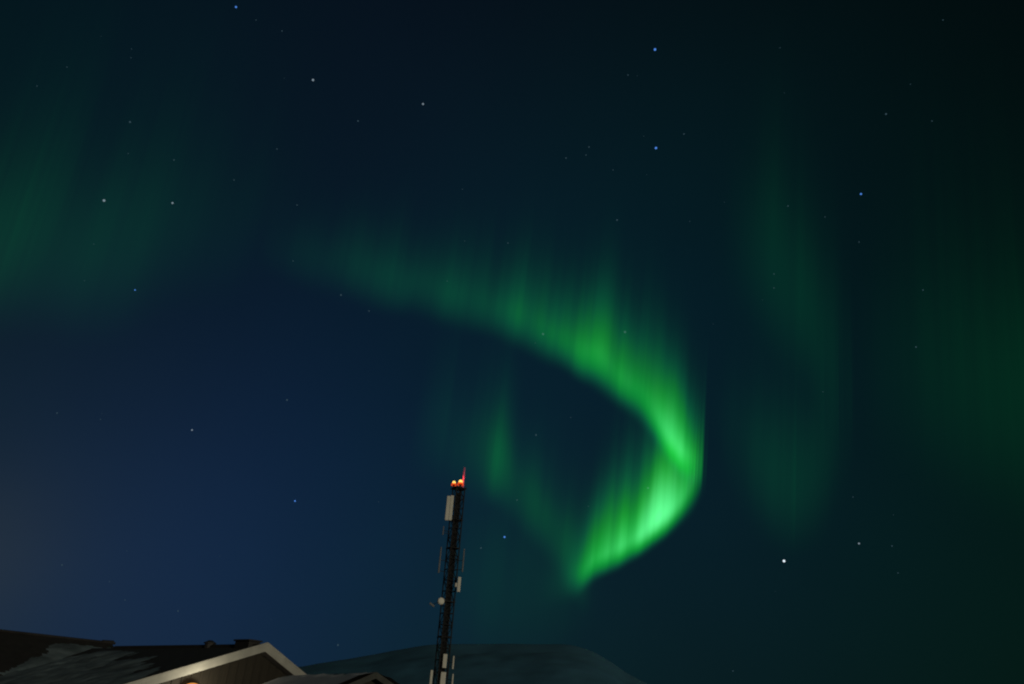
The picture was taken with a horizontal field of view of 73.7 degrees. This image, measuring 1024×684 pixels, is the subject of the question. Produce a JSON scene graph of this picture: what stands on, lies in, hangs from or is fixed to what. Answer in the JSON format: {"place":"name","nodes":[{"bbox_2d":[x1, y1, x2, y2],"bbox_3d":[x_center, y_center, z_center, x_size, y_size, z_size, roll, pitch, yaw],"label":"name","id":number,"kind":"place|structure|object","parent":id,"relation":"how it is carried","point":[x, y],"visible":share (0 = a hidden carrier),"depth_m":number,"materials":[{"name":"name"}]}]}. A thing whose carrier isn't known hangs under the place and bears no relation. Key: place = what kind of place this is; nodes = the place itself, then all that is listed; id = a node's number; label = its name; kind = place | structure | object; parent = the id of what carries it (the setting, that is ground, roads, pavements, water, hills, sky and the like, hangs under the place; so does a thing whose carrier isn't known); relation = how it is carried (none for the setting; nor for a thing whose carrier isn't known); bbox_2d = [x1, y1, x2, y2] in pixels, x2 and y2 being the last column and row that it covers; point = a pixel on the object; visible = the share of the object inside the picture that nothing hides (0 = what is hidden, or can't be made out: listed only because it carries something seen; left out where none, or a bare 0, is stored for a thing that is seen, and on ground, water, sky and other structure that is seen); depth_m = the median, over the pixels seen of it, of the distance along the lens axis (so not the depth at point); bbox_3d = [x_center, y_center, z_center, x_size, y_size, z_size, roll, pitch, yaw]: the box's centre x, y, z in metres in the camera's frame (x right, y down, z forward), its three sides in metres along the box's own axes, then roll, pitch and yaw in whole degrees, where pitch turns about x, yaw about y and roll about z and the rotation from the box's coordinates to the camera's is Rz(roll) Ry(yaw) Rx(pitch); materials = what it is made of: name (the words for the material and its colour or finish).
{"place":"outdoors","nodes":[
{"label":"outdoors","id":0,"kind":"place"},
{"bbox_2d":[298,644,646,683],"bbox_3d":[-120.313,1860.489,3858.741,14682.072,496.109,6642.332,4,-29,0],"label":"mountain","id":1,"kind":"structure","parent":0,"point":[521,664],"depth_m":4226.03,"materials":[{"name":"black"}]},
{"bbox_2d":[0,0,1023,683],"label":"sky","id":2,"kind":"structure","parent":0,"point":[772,395],"materials":[{"name":"blue"}]},
{"bbox_2d":[61,48,916,645],"bbox_3d":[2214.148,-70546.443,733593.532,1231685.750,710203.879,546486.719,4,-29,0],"label":"faint stars","id":3,"kind":"object","parent":2,"relation":"in","point":[543,334],"visible":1,"depth_m":851492.88,"materials":[{"name":"white"}]},
{"bbox_3d":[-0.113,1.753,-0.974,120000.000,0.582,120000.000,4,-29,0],"label":"ground","id":4,"kind":"structure","parent":0,"visible":0},
{"bbox_2d":[0,629,305,683],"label":"house","id":5,"kind":"structure","parent":4,"relation":"on","point":[30,658],"depth_m":26.61,"materials":[{"name":"wood"}]},
{"bbox_2d":[264,672,398,683],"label":"shed","id":6,"kind":"structure","parent":4,"relation":"on","point":[365,678],"depth_m":19.05,"materials":[{"name":"wood"}]},
{"bbox_2d":[429,467,466,683],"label":"radio mast","id":7,"kind":"object","parent":4,"relation":"on","point":[444,636],"visible":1,"depth_m":76.05,"materials":[{"name":"metal"}]}
]}

